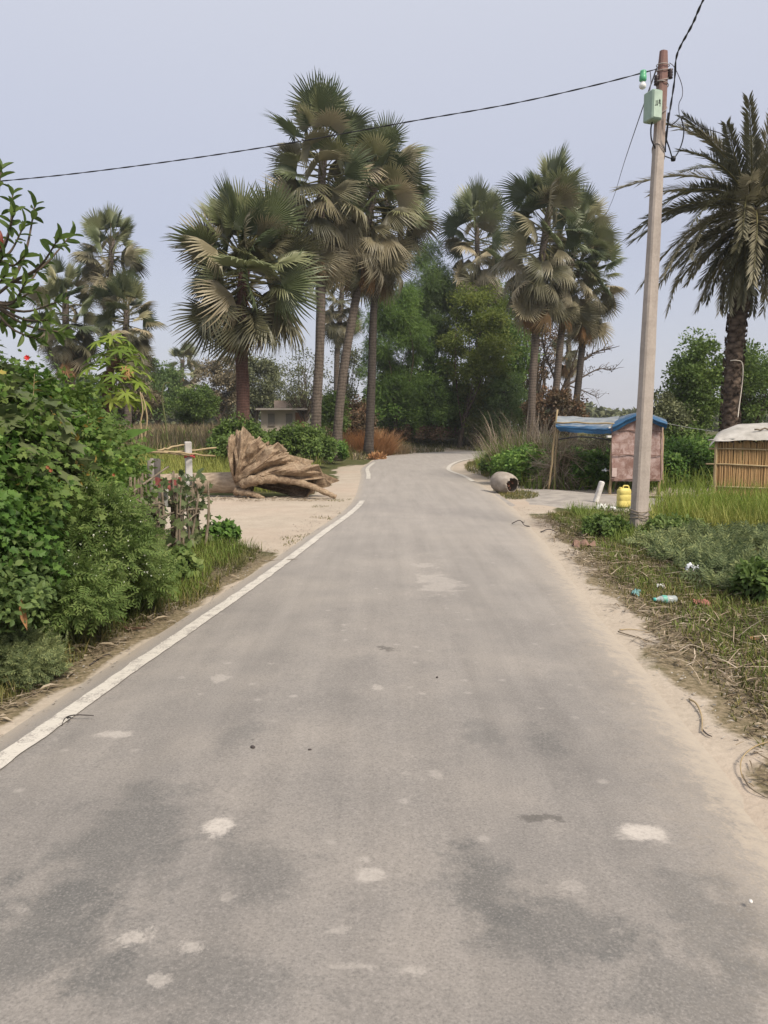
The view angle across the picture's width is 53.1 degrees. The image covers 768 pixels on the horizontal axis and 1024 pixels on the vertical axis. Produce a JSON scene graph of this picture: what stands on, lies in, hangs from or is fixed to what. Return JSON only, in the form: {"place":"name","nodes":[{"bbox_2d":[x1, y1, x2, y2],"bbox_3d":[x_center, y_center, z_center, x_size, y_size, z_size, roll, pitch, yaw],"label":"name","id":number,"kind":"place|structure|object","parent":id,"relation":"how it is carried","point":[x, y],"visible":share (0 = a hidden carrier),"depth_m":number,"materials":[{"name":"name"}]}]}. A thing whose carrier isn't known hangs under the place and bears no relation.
{"place":"outdoors","nodes":[
{"label":"outdoors","id":0,"kind":"place"},
{"bbox_2d":[133,445,321,491],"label":"field grass","id":1,"kind":"structure","parent":0,"point":[214,464],"depth_m":23.95,"materials":[{"name":"green plant"}]},
{"bbox_2d":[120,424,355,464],"bbox_3d":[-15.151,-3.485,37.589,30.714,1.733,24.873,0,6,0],"label":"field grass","id":2,"kind":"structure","parent":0,"point":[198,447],"depth_m":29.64,"materials":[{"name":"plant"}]},
{"bbox_2d":[0,451,767,1023],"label":"road","id":3,"kind":"structure","parent":0,"point":[526,807],"depth_m":3.10,"materials":[{"name":"grey asphalt"}]},
{"bbox_2d":[0,450,485,768],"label":"road edge line","id":4,"kind":"object","parent":3,"relation":"on","point":[28,740],"visible":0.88,"depth_m":5.14,"materials":[{"name":"paint"}]},
{"bbox_2d":[0,431,767,838],"bbox_3d":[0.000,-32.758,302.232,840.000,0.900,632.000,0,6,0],"label":"ground","id":5,"kind":"structure","parent":0,"point":[270,521],"depth_m":6.18,"materials":[{"name":"beige sand"}]},
{"bbox_2d":[0,524,74,668],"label":"dark weed","id":6,"kind":"object","parent":5,"relation":"on","point":[37,593],"visible":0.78,"depth_m":4.74,"materials":[{"name":"green plant"}]},
{"bbox_2d":[0,369,75,590],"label":"creeper hedge","id":7,"kind":"object","parent":5,"relation":"on","point":[17,504],"visible":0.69,"depth_m":5.04,"materials":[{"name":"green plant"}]},
{"bbox_2d":[0,619,77,692],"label":"weed","id":8,"kind":"object","parent":5,"relation":"on","point":[31,657],"visible":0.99,"depth_m":4.74,"materials":[{"name":"green plant"}]},
{"bbox_2d":[0,159,83,350],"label":"guava tree","id":9,"kind":"object","parent":5,"relation":"on","point":[12,303],"visible":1,"depth_m":5.96,"materials":[{"name":"green plant"}]},
{"bbox_2d":[0,340,102,499],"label":"broad leaf shrub","id":10,"kind":"object","parent":5,"relation":"on","point":[13,415],"visible":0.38,"depth_m":5.55,"materials":[{"name":"green plant"}]},
{"bbox_2d":[0,360,110,550],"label":"vine","id":11,"kind":"object","parent":5,"relation":"on","point":[52,423],"visible":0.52,"depth_m":5.21,"materials":[{"name":"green plant"}]},
{"bbox_2d":[20,253,103,389],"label":"palm tree","id":12,"kind":"object","parent":5,"relation":"on","point":[71,353],"visible":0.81,"depth_m":40.70,"materials":[{"name":"green plant"}]},
{"bbox_2d":[0,351,137,523],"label":"creeper hedge","id":13,"kind":"object","parent":5,"relation":"on","point":[80,421],"visible":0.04,"depth_m":6.62,"materials":[{"name":"green plant"}]},
{"bbox_2d":[2,507,137,643],"bbox_3d":[-2.315,0.498,5.558,1.039,1.065,1.016,-2,7,-15],"label":"flowering weed","id":14,"kind":"object","parent":5,"relation":"on","point":[79,597],"visible":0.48,"depth_m":5.35,"materials":[{"name":"green plant"}]},
{"bbox_2d":[6,349,158,516],"bbox_3d":[-2.989,-0.308,6.801,1.896,2.244,1.953,0,6,0],"label":"vine","id":15,"kind":"object","parent":5,"relation":"on","point":[103,431],"visible":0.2,"depth_m":6.73,"materials":[{"name":"green plant"}]},
{"bbox_2d":[41,461,173,634],"bbox_3d":[-2.166,0.300,5.891,1.079,1.397,1.014,0,6,0],"label":"bush","id":16,"kind":"object","parent":5,"relation":"on","point":[127,539],"visible":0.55,"depth_m":5.73,"materials":[{"name":"green plant"}]},
{"bbox_2d":[67,200,153,411],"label":"palm tree","id":17,"kind":"object","parent":5,"relation":"on","point":[94,269],"visible":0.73,"depth_m":45.11,"materials":[{"name":"green plant"}]},
{"bbox_2d":[78,333,157,423],"bbox_3d":[-3.710,-0.989,10.726,0.990,2.956,1.107,5,8,37],"label":"papaya tree","id":18,"kind":"object","parent":5,"relation":"on","point":[122,370],"visible":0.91,"depth_m":10.53,"materials":[{"name":"green plant"}]},
{"bbox_2d":[80,265,167,428],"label":"palm tree","id":19,"kind":"object","parent":5,"relation":"on","point":[123,286],"visible":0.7,"depth_m":42.62,"materials":[{"name":"green plant"}]},
{"bbox_2d":[0,528,263,705],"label":"verge grass","id":20,"kind":"structure","parent":5,"relation":"on","point":[251,554],"depth_m":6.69,"materials":[{"name":"green plant"}]},
{"bbox_2d":[103,410,170,506],"bbox_3d":[-3.278,-0.313,8.142,1.922,1.972,2.019,0,6,0],"label":"vine","id":21,"kind":"object","parent":5,"relation":"on","point":[137,465],"visible":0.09,"depth_m":8.27,"materials":[{"name":"green plant"}]},
{"bbox_2d":[112,376,164,425],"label":"hazy tree","id":22,"kind":"object","parent":5,"relation":"on","point":[152,402],"visible":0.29,"depth_m":51.35,"materials":[{"name":"green plant"}]},
{"bbox_2d":[0,548,277,721],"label":"dry straw","id":23,"kind":"object","parent":5,"relation":"on","point":[88,649],"visible":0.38,"depth_m":5.82,"materials":[{"name":"plant"}]},
{"bbox_2d":[113,515,194,618],"bbox_3d":[-2.143,0.460,6.465,0.990,0.956,0.952,0,6,0],"label":"flowering weed","id":24,"kind":"object","parent":5,"relation":"on","point":[161,583],"visible":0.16,"depth_m":6.42,"materials":[{"name":"green plant"}]},
{"bbox_2d":[135,358,186,426],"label":"hazy tree","id":25,"kind":"object","parent":5,"relation":"on","point":[161,377],"visible":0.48,"depth_m":60.87,"materials":[{"name":"green plant"}]},
{"bbox_2d":[126,466,209,556],"bbox_3d":[-2.497,0.045,8.962,0.415,1.224,3.122,0,6,0],"label":"stick fence","id":26,"kind":"object","parent":5,"relation":"on","point":[192,511],"visible":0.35,"depth_m":9.04,"materials":[{"name":"wood"}]},
{"bbox_2d":[123,468,213,553],"bbox_3d":[-2.487,0.081,8.949,0.682,1.101,3.286,0,6,-3],"label":"creeper","id":27,"kind":"object","parent":26,"relation":"attached to","point":[178,522],"visible":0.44,"depth_m":9.29,"materials":[{"name":"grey plant"}]},
{"bbox_2d":[161,540,203,581],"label":"weed","id":28,"kind":"object","parent":5,"relation":"on","point":[182,554],"visible":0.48,"depth_m":7.84,"materials":[{"name":"green plant"}]},
{"bbox_2d":[167,340,203,425],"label":"palm tree","id":29,"kind":"object","parent":5,"relation":"on","point":[180,354],"visible":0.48,"depth_m":73.65,"materials":[{"name":"green plant"}]},
{"bbox_2d":[184,442,194,534],"bbox_3d":[-2.713,-0.245,10.790,0.156,1.479,0.156,0,6,0],"label":"concrete post","id":30,"kind":"object","parent":5,"relation":"on","point":[188,459],"visible":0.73,"depth_m":10.70,"materials":[{"name":"white concrete"}]},
{"bbox_2d":[163,382,222,428],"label":"hazy tree","id":31,"kind":"object","parent":5,"relation":"on","point":[192,407],"visible":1,"depth_m":48.87,"materials":[{"name":"green plant"}]},
{"bbox_2d":[189,356,236,423],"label":"hazy tree","id":32,"kind":"object","parent":5,"relation":"on","point":[223,379],"visible":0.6,"depth_m":64.57,"materials":[{"name":"green plant"}]},
{"bbox_2d":[200,515,241,541],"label":"weed","id":33,"kind":"object","parent":5,"relation":"on","point":[227,528],"visible":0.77,"depth_m":10.54,"materials":[{"name":"green plant"}]},
{"bbox_2d":[203,412,274,460],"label":"leafy bush","id":34,"kind":"object","parent":5,"relation":"on","point":[222,432],"visible":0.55,"depth_m":25.58,"materials":[{"name":"green plant"}]},
{"bbox_2d":[94,394,386,429],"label":"distant treeline","id":35,"kind":"object","parent":5,"relation":"on","point":[169,419],"visible":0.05,"depth_m":113.00,"materials":[{"name":"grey plant"}]},
{"bbox_2d":[160,167,332,427],"bbox_3d":[-4.660,-6.539,26.546,5.672,9.761,5.790,5,8,39],"label":"palm tree","id":36,"kind":"object","parent":5,"relation":"on","point":[229,212],"visible":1,"depth_m":25.59,"materials":[{"name":"green plant"}]},
{"bbox_2d":[113,421,384,463],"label":"tall dry grass","id":37,"kind":"structure","parent":5,"relation":"on","point":[203,433],"depth_m":31.46,"materials":[{"name":"plant"}]},
{"bbox_2d":[160,427,338,497],"bbox_3d":[-3.319,-1.106,17.297,4.614,1.637,1.168,1,6,5],"label":"uprooted tree","id":38,"kind":"object","parent":5,"relation":"on","point":[260,463],"visible":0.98,"depth_m":16.91,"materials":[{"name":"brown plant"}]},
{"bbox_2d":[227,352,285,422],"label":"hazy tree","id":39,"kind":"object","parent":5,"relation":"on","point":[262,394],"visible":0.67,"depth_m":68.23,"materials":[{"name":"green plant"}]},
{"bbox_2d":[256,400,310,431],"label":"house","id":40,"kind":"structure","parent":5,"relation":"on","point":[279,415],"depth_m":57.55,"materials":[{"name":"paint"}]},
{"bbox_2d":[264,420,339,459],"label":"leafy bush","id":41,"kind":"object","parent":5,"relation":"on","point":[306,441],"visible":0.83,"depth_m":27.64,"materials":[{"name":"green plant"}]},
{"bbox_2d":[274,345,332,422],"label":"hazy tree","id":42,"kind":"object","parent":5,"relation":"on","point":[302,396],"visible":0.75,"depth_m":56.81,"materials":[{"name":"green plant"}]},
{"bbox_2d":[257,66,387,457],"bbox_3d":[-2.511,-10.007,31.925,5.651,15.783,5.797,0,6,0],"label":"palm tree","id":43,"kind":"object","parent":5,"relation":"on","point":[320,106],"visible":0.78,"depth_m":30.92,"materials":[{"name":"green plant"}]},
{"bbox_2d":[312,436,349,463],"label":"leafy bush","id":44,"kind":"object","parent":5,"relation":"on","point":[342,452],"visible":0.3,"depth_m":31.73,"materials":[{"name":"green plant"}]},
{"bbox_2d":[321,388,351,436],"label":"leafy bush","id":45,"kind":"object","parent":5,"relation":"on","point":[328,407],"visible":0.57,"depth_m":40.47,"materials":[{"name":"green plant"}]},
{"bbox_2d":[309,277,365,420],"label":"palm tree","id":46,"kind":"object","parent":5,"relation":"on","point":[335,332],"visible":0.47,"depth_m":56.39,"materials":[{"name":"green plant"}]},
{"bbox_2d":[327,344,364,411],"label":"hazy tree","id":47,"kind":"object","parent":5,"relation":"on","point":[349,393],"visible":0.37,"depth_m":58.72,"materials":[{"name":"green plant"}]},
{"bbox_2d":[344,394,380,435],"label":"leafy bush","id":48,"kind":"object","parent":5,"relation":"on","point":[357,411],"visible":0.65,"depth_m":42.25,"materials":[{"name":"orange plant"}]},
{"bbox_2d":[310,111,432,460],"bbox_3d":[-0.435,-9.653,33.646,4.962,15.035,5.343,4,8,32],"label":"palm tree","id":49,"kind":"object","parent":5,"relation":"on","point":[379,253],"visible":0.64,"depth_m":32.57,"materials":[{"name":"green plant"}]},
{"bbox_2d":[342,427,410,455],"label":"dry bush","id":50,"kind":"object","parent":5,"relation":"on","point":[386,444],"visible":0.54,"depth_m":40.90,"materials":[{"name":"brown plant"}]},
{"bbox_2d":[0,507,767,783],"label":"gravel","id":51,"kind":"structure","parent":5,"relation":"on","point":[545,535],"depth_m":5.69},
{"bbox_2d":[343,147,443,457],"bbox_3d":[0.300,-9.847,36.834,5.271,14.774,5.727,0,6,0],"label":"palm tree","id":52,"kind":"object","parent":5,"relation":"on","point":[388,289],"visible":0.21,"depth_m":36.96,"materials":[{"name":"green plant"}]},
{"bbox_2d":[361,364,426,434],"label":"leafy shrub","id":53,"kind":"object","parent":5,"relation":"on","point":[389,412],"visible":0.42,"depth_m":48.73,"materials":[{"name":"green plant"}]},
{"bbox_2d":[354,281,437,438],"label":"feathery tree","id":54,"kind":"object","parent":5,"relation":"on","point":[398,326],"visible":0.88,"depth_m":48.28,"materials":[{"name":"green plant"}]},
{"bbox_2d":[374,411,447,437],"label":"leafy bush","id":55,"kind":"object","parent":5,"relation":"on","point":[392,420],"visible":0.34,"depth_m":50.02,"materials":[{"name":"green plant"}]},
{"bbox_2d":[382,419,459,441],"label":"dry shrub","id":56,"kind":"object","parent":5,"relation":"on","point":[421,434],"visible":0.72,"depth_m":49.18,"materials":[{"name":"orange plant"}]},
{"bbox_2d":[393,351,470,439],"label":"leafy tree","id":57,"kind":"object","parent":5,"relation":"on","point":[447,411],"visible":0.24,"depth_m":49.93,"materials":[{"name":"green plant"}]},
{"bbox_2d":[401,364,465,442],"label":"leafy shrub","id":58,"kind":"object","parent":5,"relation":"on","point":[436,417],"visible":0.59,"depth_m":49.10,"materials":[{"name":"green plant"}]},
{"bbox_2d":[403,230,464,370],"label":"feathery tree","id":59,"kind":"object","parent":5,"relation":"on","point":[436,281],"visible":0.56,"depth_m":51.68,"materials":[{"name":"green plant"}]},
{"bbox_2d":[329,432,597,459],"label":"verge grass","id":60,"kind":"structure","parent":5,"relation":"on","point":[455,446],"depth_m":49.81,"materials":[{"name":"green plant"}]},
{"bbox_2d":[449,385,490,443],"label":"leafy shrub","id":61,"kind":"object","parent":5,"relation":"on","point":[471,418],"visible":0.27,"depth_m":50.27,"materials":[{"name":"green plant"}]},
{"bbox_2d":[436,173,511,442],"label":"palm tree","id":62,"kind":"object","parent":5,"relation":"on","point":[474,202],"visible":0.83,"depth_m":50.44,"materials":[{"name":"green plant"}]},
{"bbox_2d":[435,281,522,447],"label":"leafy tree","id":63,"kind":"object","parent":5,"relation":"on","point":[485,360],"visible":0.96,"depth_m":48.75,"materials":[{"name":"green plant"}]},
{"bbox_2d":[460,278,543,440],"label":"leafy tree","id":64,"kind":"object","parent":5,"relation":"on","point":[518,363],"visible":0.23,"depth_m":52.03,"materials":[{"name":"green plant"}]},
{"bbox_2d":[490,472,517,492],"bbox_3d":[2.883,-0.702,18.435,0.532,0.524,0.742,-3,7,-25],"label":"clay jar","id":65,"kind":"object","parent":5,"relation":"on","point":[503,482],"visible":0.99,"depth_m":18.27,"materials":[{"name":"beige ceramic"}]},
{"bbox_2d":[472,369,545,441],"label":"leafy tree","id":66,"kind":"object","parent":5,"relation":"on","point":[505,403],"visible":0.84,"depth_m":48.75,"materials":[{"name":"green plant"}]},
{"bbox_2d":[486,442,548,483],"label":"leafy bush","id":67,"kind":"object","parent":5,"relation":"on","point":[514,461],"visible":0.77,"depth_m":20.51,"materials":[{"name":"green plant"}]},
{"bbox_2d":[467,404,592,479],"bbox_3d":[4.236,-2.164,23.232,4.699,2.382,4.747,0,6,0],"label":"reed clump","id":68,"kind":"object","parent":5,"relation":"on","point":[536,440],"visible":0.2,"depth_m":22.77,"materials":[{"name":"green plant"}]},
{"bbox_2d":[490,140,594,443],"bbox_3d":[8.104,-10.620,39.086,5.706,15.802,6.020,0,6,0],"label":"palm tree","id":69,"kind":"object","parent":5,"relation":"on","point":[534,302],"visible":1,"depth_m":38.20,"materials":[{"name":"green plant"}]},
{"bbox_2d":[520,384,589,438],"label":"leafy tree","id":70,"kind":"object","parent":5,"relation":"on","point":[557,399],"visible":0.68,"depth_m":40.05,"materials":[{"name":"green plant"}]},
{"bbox_2d":[523,430,605,490],"bbox_3d":[4.532,-1.159,19.826,2.160,2.533,2.081,0,6,0],"label":"leafy bush","id":71,"kind":"object","parent":5,"relation":"on","point":[570,454],"visible":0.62,"depth_m":19.67,"materials":[{"name":"plant"}]},
{"bbox_2d":[550,337,587,436],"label":"palm tree","id":72,"kind":"object","parent":5,"relation":"on","point":[569,353],"visible":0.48,"depth_m":56.73,"materials":[{"name":"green plant"}]},
{"bbox_2d":[538,328,622,412],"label":"bare tree","id":73,"kind":"object","parent":5,"relation":"on","point":[565,383],"visible":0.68,"depth_m":46.44,"materials":[{"name":"brown plant"}]},
{"bbox_2d":[538,181,623,439],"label":"palm tree","id":74,"kind":"object","parent":5,"relation":"on","point":[576,310],"visible":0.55,"depth_m":41.20,"materials":[{"name":"green plant"}]},
{"bbox_2d":[543,446,618,488],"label":"leafy bush","id":75,"kind":"object","parent":5,"relation":"on","point":[598,457],"visible":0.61,"depth_m":19.62,"materials":[{"name":"green plant"}]},
{"bbox_2d":[556,222,628,444],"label":"palm tree","id":76,"kind":"object","parent":5,"relation":"on","point":[582,336],"visible":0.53,"depth_m":43.08,"materials":[{"name":"green plant"}]},
{"bbox_2d":[578,510,632,537],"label":"weed","id":77,"kind":"object","parent":5,"relation":"on","point":[597,521],"visible":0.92,"depth_m":10.91,"materials":[{"name":"green plant"}]},
{"bbox_2d":[548,410,666,493],"bbox_3d":[5.653,-1.460,18.721,3.232,2.055,2.482,0,6,0],"label":"roadside stall","id":78,"kind":"object","parent":5,"relation":"on","point":[621,430],"visible":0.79,"depth_m":17.77,"materials":[{"name":"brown wood"}]},
{"bbox_2d":[472,445,742,493],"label":"rank grass","id":79,"kind":"structure","parent":5,"relation":"on","point":[652,483],"depth_m":19.31,"materials":[{"name":"green plant"}]},
{"bbox_2d":[564,499,712,542],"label":"verge grass","id":80,"kind":"structure","parent":5,"relation":"on","point":[584,512],"depth_m":13.14,"materials":[{"name":"green plant"}]},
{"bbox_2d":[596,436,695,482],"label":"leafy bush","id":81,"kind":"object","parent":5,"relation":"on","point":[671,460],"visible":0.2,"depth_m":20.02,"materials":[{"name":"green plant"}]},
{"bbox_2d":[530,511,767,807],"bbox_3d":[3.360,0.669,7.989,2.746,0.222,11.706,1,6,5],"label":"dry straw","id":82,"kind":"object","parent":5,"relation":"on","point":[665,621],"visible":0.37,"depth_m":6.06,"materials":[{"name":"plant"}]},
{"bbox_2d":[629,50,672,530],"bbox_3d":[3.691,-2.867,10.786,0.401,6.812,0.301,-5,8,-40],"label":"utility pole","id":83,"kind":"object","parent":5,"relation":"on","point":[655,106],"visible":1,"depth_m":10.76,"materials":[{"name":"concrete"}]},
{"bbox_2d":[1,69,656,181],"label":"power cable","id":84,"kind":"object","parent":83,"relation":"attached to","point":[335,134],"visible":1,"depth_m":11.63,"materials":[{"name":"black rubber"}]},
{"bbox_2d":[664,0,703,151],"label":"power cable","id":85,"kind":"object","parent":83,"relation":"attached to","point":[685,37],"visible":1,"depth_m":10.20,"materials":[{"name":"black rubber"}]},
{"bbox_2d":[542,401,767,431],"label":"distant treeline","id":86,"kind":"object","parent":5,"relation":"on","point":[601,412],"visible":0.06,"depth_m":121.93,"materials":[{"name":"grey plant"}]},
{"bbox_2d":[544,509,767,747],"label":"verge grass","id":87,"kind":"structure","parent":5,"relation":"on","point":[573,516],"depth_m":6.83,"materials":[{"name":"green plant"}]},
{"bbox_2d":[639,512,705,536],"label":"weed","id":88,"kind":"object","parent":5,"relation":"on","point":[661,519],"visible":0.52,"depth_m":10.59,"materials":[{"name":"green plant"}]},
{"bbox_2d":[653,389,699,439],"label":"leafy tree","id":89,"kind":"object","parent":5,"relation":"on","point":[669,408],"visible":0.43,"depth_m":29.19,"materials":[{"name":"green plant"}]},
{"bbox_2d":[660,420,713,443],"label":"leafy bush","id":90,"kind":"object","parent":5,"relation":"on","point":[684,432],"visible":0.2,"depth_m":28.85,"materials":[{"name":"green plant"}]},
{"bbox_2d":[609,90,767,444],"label":"date palm","id":91,"kind":"object","parent":5,"relation":"on","point":[742,255],"visible":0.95,"depth_m":18.50,"materials":[{"name":"green plant"}]},
{"bbox_2d":[664,432,715,485],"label":"leafy bush","id":92,"kind":"object","parent":5,"relation":"on","point":[701,451],"visible":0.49,"depth_m":20.37,"materials":[{"name":"green plant"}]},
{"bbox_2d":[657,326,724,433],"bbox_3d":[12.373,-4.519,30.683,3.001,5.671,3.380,0,6,0],"label":"leafy tree","id":93,"kind":"object","parent":5,"relation":"on","point":[691,374],"visible":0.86,"depth_m":29.99,"materials":[{"name":"green plant"}]},
{"bbox_2d":[622,518,767,603],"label":"ground cover","id":94,"kind":"object","parent":5,"relation":"on","point":[722,549],"visible":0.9,"depth_m":8.79,"materials":[{"name":"green plant"}]},
{"bbox_2d":[630,476,767,529],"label":"bright grass","id":95,"kind":"structure","parent":5,"relation":"on","point":[706,499],"depth_m":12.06,"materials":[{"name":"green plant"}]},
{"bbox_2d":[706,423,767,497],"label":"reed hut","id":96,"kind":"object","parent":5,"relation":"on","point":[732,462],"visible":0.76,"depth_m":15.25,"materials":[{"name":"beige wicker"}]},
{"bbox_2d":[714,338,767,440],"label":"leafy tree","id":97,"kind":"object","parent":5,"relation":"on","point":[755,383],"visible":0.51,"depth_m":31.80,"materials":[{"name":"green plant"}]},
{"bbox_2d":[728,555,767,601],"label":"weed","id":98,"kind":"object","parent":5,"relation":"on","point":[752,574],"visible":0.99,"depth_m":6.78,"materials":[{"name":"green plant"}]},
{"bbox_2d":[0,0,767,424],"label":"sky","id":99,"kind":"structure","parent":0,"point":[86,85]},
{"bbox_2d":[514,313,567,437],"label":"rusty tree","id":100,"kind":"object","parent":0,"point":[543,372],"visible":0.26,"depth_m":54.66,"materials":[{"name":"brown plant"}]},
{"bbox_2d":[495,489,662,510],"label":"side path","id":101,"kind":"structure","parent":0,"point":[552,498],"depth_m":16.51,"materials":[{"name":"concrete"}]},
{"bbox_2d":[616,485,630,506],"bbox_3d":[4.562,-0.305,14.631,0.255,0.421,0.176,-2,7,-16],"label":"jerrycan","id":102,"kind":"object","parent":101,"relation":"on","point":[623,496],"visible":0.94,"depth_m":14.56,"materials":[{"name":"yellow plastic"}]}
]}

